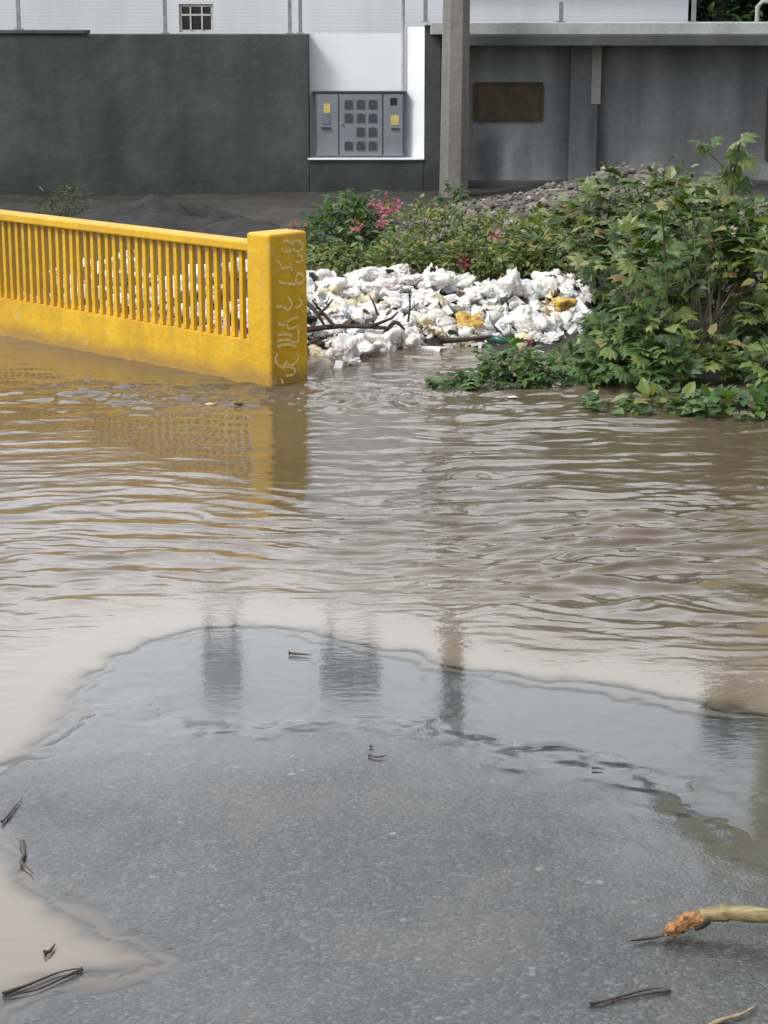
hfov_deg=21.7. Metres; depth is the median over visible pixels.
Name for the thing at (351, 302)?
plastic bag
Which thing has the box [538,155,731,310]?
shrub
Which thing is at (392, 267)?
plastic bag
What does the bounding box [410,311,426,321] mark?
plastic bag
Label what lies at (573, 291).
plastic sheet
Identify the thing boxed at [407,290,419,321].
stick
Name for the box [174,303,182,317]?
plastic bag
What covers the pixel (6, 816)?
twig
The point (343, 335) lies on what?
plastic bag
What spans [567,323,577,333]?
foam block
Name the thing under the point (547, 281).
plastic bag
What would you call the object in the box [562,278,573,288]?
foam block
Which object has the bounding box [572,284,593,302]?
plastic bag
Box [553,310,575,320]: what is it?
plastic bag
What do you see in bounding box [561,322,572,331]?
foam cup
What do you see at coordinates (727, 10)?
broadleaf tree
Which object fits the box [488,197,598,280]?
ochre weed
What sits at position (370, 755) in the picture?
twig
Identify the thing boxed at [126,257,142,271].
plastic bag
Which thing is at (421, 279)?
plastic bag
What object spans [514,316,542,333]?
plastic bag
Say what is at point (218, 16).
white house
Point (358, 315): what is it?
plastic bag
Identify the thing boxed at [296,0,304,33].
steel post
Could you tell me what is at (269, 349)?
balustrade
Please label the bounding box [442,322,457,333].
plastic bag
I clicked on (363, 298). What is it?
plastic bag
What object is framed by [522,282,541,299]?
plastic bag
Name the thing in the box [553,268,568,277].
plastic bag
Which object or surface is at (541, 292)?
plastic bottle
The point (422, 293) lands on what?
plastic sheet
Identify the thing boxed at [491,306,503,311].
plastic bag
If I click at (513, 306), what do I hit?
plastic bag
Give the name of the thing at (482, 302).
plastic bottle
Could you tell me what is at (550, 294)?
plastic sheet
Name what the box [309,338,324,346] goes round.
debris scrap
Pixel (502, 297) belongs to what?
plastic sheet
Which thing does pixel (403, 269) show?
plastic bag
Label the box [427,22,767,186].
flat roofed building
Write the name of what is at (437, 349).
foam cup
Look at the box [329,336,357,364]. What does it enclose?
plastic bag
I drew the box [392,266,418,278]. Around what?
plastic bag
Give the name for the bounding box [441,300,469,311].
plastic sheet
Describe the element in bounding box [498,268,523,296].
plastic bag
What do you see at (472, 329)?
plastic bag
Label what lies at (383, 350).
plastic bottle
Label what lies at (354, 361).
plastic bag
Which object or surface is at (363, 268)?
plastic bag
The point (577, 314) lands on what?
plastic bag
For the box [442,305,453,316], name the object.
foam box
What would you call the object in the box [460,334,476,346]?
plastic bag
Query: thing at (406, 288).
plastic bag
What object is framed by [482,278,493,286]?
plastic sheet
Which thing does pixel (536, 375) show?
leafy shrub
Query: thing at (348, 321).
debris scrap
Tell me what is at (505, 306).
foam box
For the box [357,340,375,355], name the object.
plastic bag
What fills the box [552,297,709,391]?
leafy shrub
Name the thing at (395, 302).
plastic bag
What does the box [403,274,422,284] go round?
plastic bag
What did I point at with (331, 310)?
plastic sheet
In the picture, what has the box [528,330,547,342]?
plastic bag
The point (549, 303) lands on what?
plastic bag
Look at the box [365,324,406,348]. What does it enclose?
plastic bag
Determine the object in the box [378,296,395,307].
plastic bag
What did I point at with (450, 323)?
plastic bottle
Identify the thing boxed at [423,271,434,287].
plastic bag
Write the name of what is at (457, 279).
plastic bag
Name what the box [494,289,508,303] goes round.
plastic bag
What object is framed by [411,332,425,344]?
plastic bag
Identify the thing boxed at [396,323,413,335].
plastic bag
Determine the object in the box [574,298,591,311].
foam box
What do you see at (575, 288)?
debris scrap
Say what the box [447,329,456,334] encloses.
debris scrap
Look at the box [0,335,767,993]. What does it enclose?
water
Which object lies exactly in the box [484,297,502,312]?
plastic bag
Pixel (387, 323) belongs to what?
plastic bag
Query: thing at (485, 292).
plastic bag
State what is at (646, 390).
floating weed
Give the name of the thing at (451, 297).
foam block
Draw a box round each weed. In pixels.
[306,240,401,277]
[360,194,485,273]
[423,207,559,282]
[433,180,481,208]
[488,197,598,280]
[576,390,632,413]
[619,377,718,414]
[664,381,767,419]
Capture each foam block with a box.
[334,360,343,367]
[389,310,402,318]
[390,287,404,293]
[440,294,456,304]
[531,271,541,278]
[532,305,542,311]
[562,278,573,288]
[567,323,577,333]
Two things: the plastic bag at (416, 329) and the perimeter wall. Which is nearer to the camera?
the plastic bag at (416, 329)
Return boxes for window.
[179,4,213,31]
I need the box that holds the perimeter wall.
[0,25,440,196]
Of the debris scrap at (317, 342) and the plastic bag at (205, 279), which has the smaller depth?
the debris scrap at (317, 342)
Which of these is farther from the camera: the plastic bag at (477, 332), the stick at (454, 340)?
the plastic bag at (477, 332)
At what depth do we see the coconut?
14.38 m
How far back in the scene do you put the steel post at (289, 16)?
24.39 m
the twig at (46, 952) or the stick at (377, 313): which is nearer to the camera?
the twig at (46, 952)
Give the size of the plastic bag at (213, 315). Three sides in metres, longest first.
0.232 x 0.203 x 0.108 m
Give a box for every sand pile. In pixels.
[34,194,251,239]
[196,218,312,238]
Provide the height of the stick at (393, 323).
0.110 m
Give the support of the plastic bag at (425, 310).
on the ground
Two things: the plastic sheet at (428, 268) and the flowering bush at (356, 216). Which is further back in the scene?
the flowering bush at (356, 216)
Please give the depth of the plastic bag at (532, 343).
14.37 m
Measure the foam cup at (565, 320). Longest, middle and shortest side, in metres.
0.120 x 0.111 x 0.103 m
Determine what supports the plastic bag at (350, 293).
on the ground
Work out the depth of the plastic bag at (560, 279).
15.67 m
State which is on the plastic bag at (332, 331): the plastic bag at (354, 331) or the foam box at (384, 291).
the plastic bag at (354, 331)
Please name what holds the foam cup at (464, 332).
on the ground
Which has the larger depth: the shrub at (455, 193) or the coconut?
the shrub at (455, 193)
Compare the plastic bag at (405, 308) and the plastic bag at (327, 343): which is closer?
the plastic bag at (327, 343)
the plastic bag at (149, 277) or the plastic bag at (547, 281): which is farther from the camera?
the plastic bag at (149, 277)
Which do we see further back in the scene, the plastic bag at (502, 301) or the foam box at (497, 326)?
the plastic bag at (502, 301)
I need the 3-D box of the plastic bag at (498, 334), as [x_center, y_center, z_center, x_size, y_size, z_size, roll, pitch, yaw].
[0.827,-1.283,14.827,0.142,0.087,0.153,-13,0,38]
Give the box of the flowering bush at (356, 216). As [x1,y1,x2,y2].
[288,186,403,268]
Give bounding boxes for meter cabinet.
[312,91,405,156]
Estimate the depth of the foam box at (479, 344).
14.75 m
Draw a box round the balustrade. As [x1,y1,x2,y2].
[0,209,306,386]
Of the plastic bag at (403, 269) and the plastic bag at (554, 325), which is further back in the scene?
the plastic bag at (403, 269)
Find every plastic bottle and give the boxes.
[380,348,386,352]
[442,321,453,325]
[477,299,489,304]
[486,334,507,344]
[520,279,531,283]
[529,293,539,303]
[531,287,547,296]
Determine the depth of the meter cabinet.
24.63 m
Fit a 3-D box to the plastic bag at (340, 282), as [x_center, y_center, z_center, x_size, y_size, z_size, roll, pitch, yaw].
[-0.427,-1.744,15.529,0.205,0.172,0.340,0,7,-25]
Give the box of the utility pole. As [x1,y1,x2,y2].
[439,0,469,197]
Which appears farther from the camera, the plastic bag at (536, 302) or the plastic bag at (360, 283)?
the plastic bag at (360, 283)
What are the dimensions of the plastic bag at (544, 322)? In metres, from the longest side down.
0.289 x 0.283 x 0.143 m
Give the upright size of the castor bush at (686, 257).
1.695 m
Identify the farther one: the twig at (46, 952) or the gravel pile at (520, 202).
the gravel pile at (520, 202)
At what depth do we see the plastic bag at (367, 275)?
15.88 m
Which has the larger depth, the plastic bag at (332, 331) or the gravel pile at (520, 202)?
the gravel pile at (520, 202)
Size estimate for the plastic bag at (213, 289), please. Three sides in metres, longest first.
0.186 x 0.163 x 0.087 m
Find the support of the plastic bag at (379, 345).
on the water
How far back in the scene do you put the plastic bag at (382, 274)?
15.92 m
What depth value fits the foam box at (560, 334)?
14.82 m
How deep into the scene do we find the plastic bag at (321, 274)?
15.96 m
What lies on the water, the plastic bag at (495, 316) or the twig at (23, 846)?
the twig at (23, 846)
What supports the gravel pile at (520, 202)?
on the ground
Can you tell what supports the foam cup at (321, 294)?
on the ground
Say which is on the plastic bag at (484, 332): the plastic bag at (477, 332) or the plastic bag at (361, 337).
the plastic bag at (477, 332)
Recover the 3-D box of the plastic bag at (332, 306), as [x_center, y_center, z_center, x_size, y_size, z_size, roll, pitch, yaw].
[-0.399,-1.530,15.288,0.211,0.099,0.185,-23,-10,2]
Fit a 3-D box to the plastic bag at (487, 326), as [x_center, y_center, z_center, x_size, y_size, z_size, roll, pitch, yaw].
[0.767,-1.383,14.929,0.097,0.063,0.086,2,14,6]
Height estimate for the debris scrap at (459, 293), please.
0.044 m
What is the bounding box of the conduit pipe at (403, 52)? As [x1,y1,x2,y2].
[401,0,404,89]
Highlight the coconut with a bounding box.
[515,332,532,351]
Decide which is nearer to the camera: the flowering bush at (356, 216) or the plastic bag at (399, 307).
the plastic bag at (399, 307)
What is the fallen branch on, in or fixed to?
on the road
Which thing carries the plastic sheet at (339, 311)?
on the plastic sheet at (330, 314)
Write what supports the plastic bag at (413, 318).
on the ground
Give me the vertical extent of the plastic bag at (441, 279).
0.160 m
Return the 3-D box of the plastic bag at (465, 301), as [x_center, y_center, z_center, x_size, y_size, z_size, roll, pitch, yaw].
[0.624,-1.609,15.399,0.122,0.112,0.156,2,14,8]
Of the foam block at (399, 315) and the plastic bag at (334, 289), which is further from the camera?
the plastic bag at (334, 289)
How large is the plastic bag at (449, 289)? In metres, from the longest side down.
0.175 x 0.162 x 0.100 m
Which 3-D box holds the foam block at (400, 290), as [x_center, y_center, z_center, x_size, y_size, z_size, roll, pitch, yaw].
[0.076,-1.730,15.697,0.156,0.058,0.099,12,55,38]
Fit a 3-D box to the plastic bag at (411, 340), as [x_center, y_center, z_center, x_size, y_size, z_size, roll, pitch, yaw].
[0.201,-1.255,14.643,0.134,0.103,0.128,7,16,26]
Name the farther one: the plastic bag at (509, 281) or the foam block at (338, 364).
the plastic bag at (509, 281)
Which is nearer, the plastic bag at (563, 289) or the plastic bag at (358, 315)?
the plastic bag at (358, 315)
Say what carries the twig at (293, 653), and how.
on the water
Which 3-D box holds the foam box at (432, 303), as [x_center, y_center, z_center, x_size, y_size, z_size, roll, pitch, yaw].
[0.367,-1.572,15.419,0.121,0.095,0.126,25,-18,33]
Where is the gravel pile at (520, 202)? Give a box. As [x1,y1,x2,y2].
[396,162,767,255]
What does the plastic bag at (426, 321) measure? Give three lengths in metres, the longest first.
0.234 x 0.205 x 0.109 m
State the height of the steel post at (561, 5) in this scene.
0.241 m
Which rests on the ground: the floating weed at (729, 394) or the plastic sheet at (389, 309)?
the plastic sheet at (389, 309)
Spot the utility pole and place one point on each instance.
(454, 133)
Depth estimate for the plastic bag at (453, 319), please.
15.24 m
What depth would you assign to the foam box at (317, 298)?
15.25 m
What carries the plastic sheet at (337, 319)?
on the plastic bag at (332, 331)
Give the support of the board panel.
attached to the flat roofed building
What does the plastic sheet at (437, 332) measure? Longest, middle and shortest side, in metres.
0.245 x 0.173 x 0.072 m
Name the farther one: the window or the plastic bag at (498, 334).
the window
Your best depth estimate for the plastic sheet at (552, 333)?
14.85 m
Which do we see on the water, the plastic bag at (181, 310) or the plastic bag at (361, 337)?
the plastic bag at (361, 337)
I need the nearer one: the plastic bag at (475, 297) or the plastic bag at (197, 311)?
the plastic bag at (197, 311)
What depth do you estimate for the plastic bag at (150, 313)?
15.22 m
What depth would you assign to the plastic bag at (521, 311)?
14.98 m
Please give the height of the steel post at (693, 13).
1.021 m
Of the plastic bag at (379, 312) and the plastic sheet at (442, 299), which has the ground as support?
the plastic sheet at (442, 299)
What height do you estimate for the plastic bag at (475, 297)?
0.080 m
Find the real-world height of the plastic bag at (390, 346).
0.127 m
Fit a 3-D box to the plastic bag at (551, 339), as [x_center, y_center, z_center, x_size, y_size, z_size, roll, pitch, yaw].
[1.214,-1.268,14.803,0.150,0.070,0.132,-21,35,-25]
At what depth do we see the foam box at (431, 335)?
14.96 m
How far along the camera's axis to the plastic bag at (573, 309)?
15.17 m
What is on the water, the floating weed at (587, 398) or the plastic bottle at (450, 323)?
the floating weed at (587, 398)
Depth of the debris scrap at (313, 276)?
15.87 m
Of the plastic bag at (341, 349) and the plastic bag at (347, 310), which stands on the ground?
the plastic bag at (347, 310)
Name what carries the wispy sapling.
on the ground
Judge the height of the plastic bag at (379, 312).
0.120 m
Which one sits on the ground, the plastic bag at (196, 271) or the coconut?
the plastic bag at (196, 271)
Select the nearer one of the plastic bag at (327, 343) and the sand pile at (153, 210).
the plastic bag at (327, 343)
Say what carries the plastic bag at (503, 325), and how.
on the ground
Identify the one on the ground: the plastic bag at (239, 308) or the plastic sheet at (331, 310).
the plastic bag at (239, 308)
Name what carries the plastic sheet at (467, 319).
on the plastic bag at (484, 332)
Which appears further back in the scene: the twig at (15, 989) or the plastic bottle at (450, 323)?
the plastic bottle at (450, 323)
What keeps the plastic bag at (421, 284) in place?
on the ground
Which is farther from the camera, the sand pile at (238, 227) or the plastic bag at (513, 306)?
the sand pile at (238, 227)
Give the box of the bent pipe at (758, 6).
[755,0,767,21]
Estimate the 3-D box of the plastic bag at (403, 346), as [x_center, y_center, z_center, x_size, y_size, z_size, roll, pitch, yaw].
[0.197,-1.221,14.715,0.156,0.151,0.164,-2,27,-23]
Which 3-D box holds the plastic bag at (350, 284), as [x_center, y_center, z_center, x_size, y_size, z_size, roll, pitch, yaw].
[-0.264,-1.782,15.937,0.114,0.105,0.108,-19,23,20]
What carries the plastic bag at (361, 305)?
on the ground
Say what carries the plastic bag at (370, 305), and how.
on the ground
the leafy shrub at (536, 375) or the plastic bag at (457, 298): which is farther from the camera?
the plastic bag at (457, 298)
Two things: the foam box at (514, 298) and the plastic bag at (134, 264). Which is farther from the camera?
the plastic bag at (134, 264)
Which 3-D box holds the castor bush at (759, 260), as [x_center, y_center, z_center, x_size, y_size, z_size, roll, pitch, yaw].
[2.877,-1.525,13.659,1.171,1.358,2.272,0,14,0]
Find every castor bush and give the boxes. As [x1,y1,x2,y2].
[574,132,767,383]
[724,213,767,388]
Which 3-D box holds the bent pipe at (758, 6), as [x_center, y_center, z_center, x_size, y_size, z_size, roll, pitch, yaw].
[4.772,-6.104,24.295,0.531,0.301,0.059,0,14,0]
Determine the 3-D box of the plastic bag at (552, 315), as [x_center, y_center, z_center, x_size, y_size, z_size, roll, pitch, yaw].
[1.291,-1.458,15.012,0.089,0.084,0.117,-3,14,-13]
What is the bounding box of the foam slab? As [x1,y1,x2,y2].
[413,346,446,349]
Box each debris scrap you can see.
[309,272,317,281]
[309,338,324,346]
[343,319,351,323]
[385,269,393,273]
[409,269,416,273]
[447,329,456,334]
[456,291,464,296]
[573,284,579,290]
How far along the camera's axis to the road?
5.95 m
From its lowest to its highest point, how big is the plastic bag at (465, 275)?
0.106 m
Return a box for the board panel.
[473,82,543,120]
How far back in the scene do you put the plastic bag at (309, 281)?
15.58 m
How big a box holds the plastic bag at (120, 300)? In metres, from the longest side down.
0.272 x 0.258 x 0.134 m
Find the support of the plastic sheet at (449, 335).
on the ground
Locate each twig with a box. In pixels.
[0,798,21,822]
[2,967,82,995]
[19,839,33,873]
[43,944,54,955]
[288,651,310,654]
[368,753,385,757]
[589,987,671,1005]
[708,1004,756,1023]
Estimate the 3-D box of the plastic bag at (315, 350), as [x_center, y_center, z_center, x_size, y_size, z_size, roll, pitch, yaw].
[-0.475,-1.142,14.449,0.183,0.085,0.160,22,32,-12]
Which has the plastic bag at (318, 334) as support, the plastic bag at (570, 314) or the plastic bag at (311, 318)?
the plastic bag at (311, 318)
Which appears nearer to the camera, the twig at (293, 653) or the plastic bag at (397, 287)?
the twig at (293, 653)
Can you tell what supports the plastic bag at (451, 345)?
on the water
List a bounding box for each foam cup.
[317,290,328,302]
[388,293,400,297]
[434,347,442,351]
[458,327,472,336]
[502,325,512,335]
[561,317,569,323]
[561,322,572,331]
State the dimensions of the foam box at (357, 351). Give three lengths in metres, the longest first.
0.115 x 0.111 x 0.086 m
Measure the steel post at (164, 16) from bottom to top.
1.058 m
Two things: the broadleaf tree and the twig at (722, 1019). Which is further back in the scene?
the broadleaf tree
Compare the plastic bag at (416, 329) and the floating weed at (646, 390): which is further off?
the plastic bag at (416, 329)
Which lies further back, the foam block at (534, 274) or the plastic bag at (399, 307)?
the foam block at (534, 274)
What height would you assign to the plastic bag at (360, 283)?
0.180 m
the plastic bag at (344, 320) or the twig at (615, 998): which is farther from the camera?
the plastic bag at (344, 320)
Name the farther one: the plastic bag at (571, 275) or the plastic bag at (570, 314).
the plastic bag at (571, 275)
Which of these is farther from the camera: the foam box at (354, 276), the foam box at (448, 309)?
the foam box at (354, 276)
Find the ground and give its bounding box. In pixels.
[0,184,767,387]
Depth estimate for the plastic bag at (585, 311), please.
14.97 m
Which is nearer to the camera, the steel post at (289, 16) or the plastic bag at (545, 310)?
the plastic bag at (545, 310)
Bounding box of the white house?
[0,0,688,156]
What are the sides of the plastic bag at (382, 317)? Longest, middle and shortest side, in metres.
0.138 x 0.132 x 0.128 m
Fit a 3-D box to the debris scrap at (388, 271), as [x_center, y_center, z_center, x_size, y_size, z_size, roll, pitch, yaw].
[0.046,-1.925,15.983,0.077,0.042,0.056,-5,15,-20]
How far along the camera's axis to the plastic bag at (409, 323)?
15.00 m
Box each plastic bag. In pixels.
[105,250,134,269]
[106,292,128,307]
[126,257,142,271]
[136,307,159,318]
[142,273,158,283]
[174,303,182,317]
[188,265,205,279]
[189,302,206,322]
[196,273,213,286]
[197,310,222,323]
[205,284,222,294]
[221,260,238,276]
[230,303,247,314]
[306,276,312,285]
[307,285,315,295]
[307,295,317,311]
[307,311,317,323]
[307,324,324,338]
[308,344,326,355]
[315,269,334,280]
[315,277,346,292]
[315,322,343,337]
[317,286,338,294]
[321,336,336,348]
[325,298,356,306]
[326,291,345,305]
[326,302,341,309]
[326,332,354,338]
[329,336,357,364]
[336,318,347,331]
[342,302,356,318]
[343,288,364,298]
[344,280,354,289]
[346,328,363,334]
[346,332,368,345]
[346,357,360,365]
[350,308,373,322]
[350,309,375,319]
[353,281,365,294]
[355,293,376,302]
[357,302,366,308]
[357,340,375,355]
[358,266,381,276]
[360,267,377,281]
[361,281,385,293]
[364,300,384,311]
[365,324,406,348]
[366,287,379,299]
[372,341,387,352]
[373,271,391,278]
[373,309,403,320]
[374,318,390,330]
[377,314,392,318]
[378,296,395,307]
[379,264,403,270]
[380,278,406,290]
[382,296,401,307]
[386,341,396,351]
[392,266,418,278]
[393,285,400,290]
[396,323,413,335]
[397,297,420,313]
[397,319,413,326]
[398,263,408,274]
[400,302,424,312]
[401,336,421,349]
[402,314,418,326]
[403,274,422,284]
[403,286,413,290]
[404,333,421,347]
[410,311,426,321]
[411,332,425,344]
[412,325,423,334]
[414,274,423,287]
[417,281,437,291]
[417,308,452,329]
[417,317,435,330]
[418,306,430,313]
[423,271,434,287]
[427,270,454,289]
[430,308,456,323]
[440,285,456,293]
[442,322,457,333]
[443,342,460,347]
[454,276,462,284]
[454,276,475,288]
[455,294,476,305]
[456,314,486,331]
[458,296,471,307]
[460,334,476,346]
[461,273,473,278]
[461,283,484,291]
[462,326,475,334]
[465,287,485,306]
[468,292,483,301]
[470,306,483,315]
[472,286,496,297]
[475,327,486,335]
[478,329,495,335]
[482,323,492,329]
[483,304,500,311]
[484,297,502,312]
[484,332,502,342]
[486,310,502,325]
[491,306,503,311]
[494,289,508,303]
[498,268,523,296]
[498,320,507,329]
[503,304,531,326]
[508,301,521,310]
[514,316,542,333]
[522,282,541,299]
[523,339,536,346]
[528,311,551,330]
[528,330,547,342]
[529,299,541,309]
[536,271,566,283]
[540,334,559,343]
[541,276,560,289]
[541,300,551,306]
[541,307,552,315]
[543,286,558,293]
[543,315,561,331]
[550,312,561,321]
[551,296,577,312]
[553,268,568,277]
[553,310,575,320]
[554,283,573,297]
[567,273,575,279]
[569,307,577,312]
[569,311,584,323]
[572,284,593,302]
[574,317,584,325]
[579,309,596,314]
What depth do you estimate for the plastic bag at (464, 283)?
15.68 m
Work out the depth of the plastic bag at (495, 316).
15.06 m
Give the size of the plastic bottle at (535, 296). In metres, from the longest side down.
0.169 x 0.058 x 0.057 m
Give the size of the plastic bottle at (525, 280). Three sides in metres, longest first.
0.179 x 0.062 x 0.060 m
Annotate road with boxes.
[0,624,767,1023]
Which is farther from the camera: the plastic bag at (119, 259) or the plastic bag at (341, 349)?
the plastic bag at (119, 259)
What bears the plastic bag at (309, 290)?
on the ground
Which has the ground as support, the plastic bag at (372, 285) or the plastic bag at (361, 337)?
the plastic bag at (372, 285)
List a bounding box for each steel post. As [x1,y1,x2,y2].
[14,0,23,29]
[161,0,169,33]
[286,0,293,33]
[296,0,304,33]
[421,0,429,21]
[556,2,565,21]
[688,0,698,21]
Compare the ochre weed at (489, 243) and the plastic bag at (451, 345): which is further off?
the ochre weed at (489, 243)
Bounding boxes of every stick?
[307,299,332,327]
[307,300,398,332]
[351,320,373,324]
[369,295,378,315]
[383,320,405,332]
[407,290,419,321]
[440,335,491,343]
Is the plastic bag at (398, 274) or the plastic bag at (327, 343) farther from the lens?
the plastic bag at (398, 274)
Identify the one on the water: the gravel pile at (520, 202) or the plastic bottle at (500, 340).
the plastic bottle at (500, 340)
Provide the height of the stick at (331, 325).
0.256 m
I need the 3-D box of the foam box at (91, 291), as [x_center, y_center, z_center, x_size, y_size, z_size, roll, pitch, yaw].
[-2.367,-1.756,16.138,0.158,0.119,0.153,5,-19,-18]
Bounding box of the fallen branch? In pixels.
[630,904,767,941]
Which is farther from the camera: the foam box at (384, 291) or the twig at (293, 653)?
the foam box at (384, 291)
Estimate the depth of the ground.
22.96 m
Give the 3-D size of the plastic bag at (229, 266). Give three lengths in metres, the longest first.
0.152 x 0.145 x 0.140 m
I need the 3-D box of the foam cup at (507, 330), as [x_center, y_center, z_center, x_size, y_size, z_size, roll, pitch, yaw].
[0.927,-1.338,14.902,0.078,0.085,0.073,46,19,16]
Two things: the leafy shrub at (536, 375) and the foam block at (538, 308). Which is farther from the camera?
the foam block at (538, 308)
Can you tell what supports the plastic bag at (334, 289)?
on the plastic bag at (340, 282)
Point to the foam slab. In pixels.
(426, 348)
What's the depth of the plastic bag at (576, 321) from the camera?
14.94 m
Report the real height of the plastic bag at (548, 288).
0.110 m
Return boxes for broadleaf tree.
[688,0,767,21]
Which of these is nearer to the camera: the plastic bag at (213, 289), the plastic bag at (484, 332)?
the plastic bag at (484, 332)
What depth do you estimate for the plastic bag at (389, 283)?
15.67 m
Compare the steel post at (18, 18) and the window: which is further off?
the window
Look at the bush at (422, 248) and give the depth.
17.24 m
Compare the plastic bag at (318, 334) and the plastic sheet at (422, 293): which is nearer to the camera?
the plastic bag at (318, 334)
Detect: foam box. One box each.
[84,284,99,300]
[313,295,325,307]
[347,273,359,281]
[354,345,360,357]
[376,287,392,303]
[422,329,433,338]
[426,297,439,308]
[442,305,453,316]
[470,342,483,347]
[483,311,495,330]
[494,317,511,331]
[502,303,508,316]
[508,295,524,303]
[555,331,563,338]
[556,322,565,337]
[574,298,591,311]
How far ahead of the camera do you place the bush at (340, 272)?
17.06 m
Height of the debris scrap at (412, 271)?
0.046 m
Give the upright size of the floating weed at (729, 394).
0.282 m
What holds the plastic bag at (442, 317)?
on the ground
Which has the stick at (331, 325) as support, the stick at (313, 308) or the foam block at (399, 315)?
the stick at (313, 308)
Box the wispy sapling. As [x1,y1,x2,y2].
[29,181,95,215]
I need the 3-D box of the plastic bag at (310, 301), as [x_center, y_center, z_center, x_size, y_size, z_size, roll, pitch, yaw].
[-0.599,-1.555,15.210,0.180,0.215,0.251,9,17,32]
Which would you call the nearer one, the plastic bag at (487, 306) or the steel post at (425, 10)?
the plastic bag at (487, 306)
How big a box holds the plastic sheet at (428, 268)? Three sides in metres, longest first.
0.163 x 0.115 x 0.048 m
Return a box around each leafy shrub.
[424,331,590,390]
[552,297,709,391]
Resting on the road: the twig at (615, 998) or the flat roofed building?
the twig at (615, 998)
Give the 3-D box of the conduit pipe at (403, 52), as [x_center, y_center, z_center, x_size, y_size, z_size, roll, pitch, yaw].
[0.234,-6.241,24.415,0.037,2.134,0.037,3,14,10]
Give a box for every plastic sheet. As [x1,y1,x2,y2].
[312,303,333,316]
[324,307,337,313]
[327,312,343,323]
[332,304,344,316]
[383,305,392,316]
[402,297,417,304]
[411,288,439,304]
[422,263,432,274]
[422,322,445,337]
[433,293,451,305]
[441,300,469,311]
[445,331,455,337]
[454,311,483,328]
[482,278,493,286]
[489,289,511,304]
[539,288,558,303]
[544,331,557,334]
[566,288,579,295]
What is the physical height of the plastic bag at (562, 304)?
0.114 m
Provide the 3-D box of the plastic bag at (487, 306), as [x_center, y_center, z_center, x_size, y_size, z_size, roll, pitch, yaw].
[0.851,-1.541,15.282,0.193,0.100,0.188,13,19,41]
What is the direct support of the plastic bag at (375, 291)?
on the ground
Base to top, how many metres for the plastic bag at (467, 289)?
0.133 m
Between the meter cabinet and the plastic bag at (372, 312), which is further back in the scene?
the meter cabinet

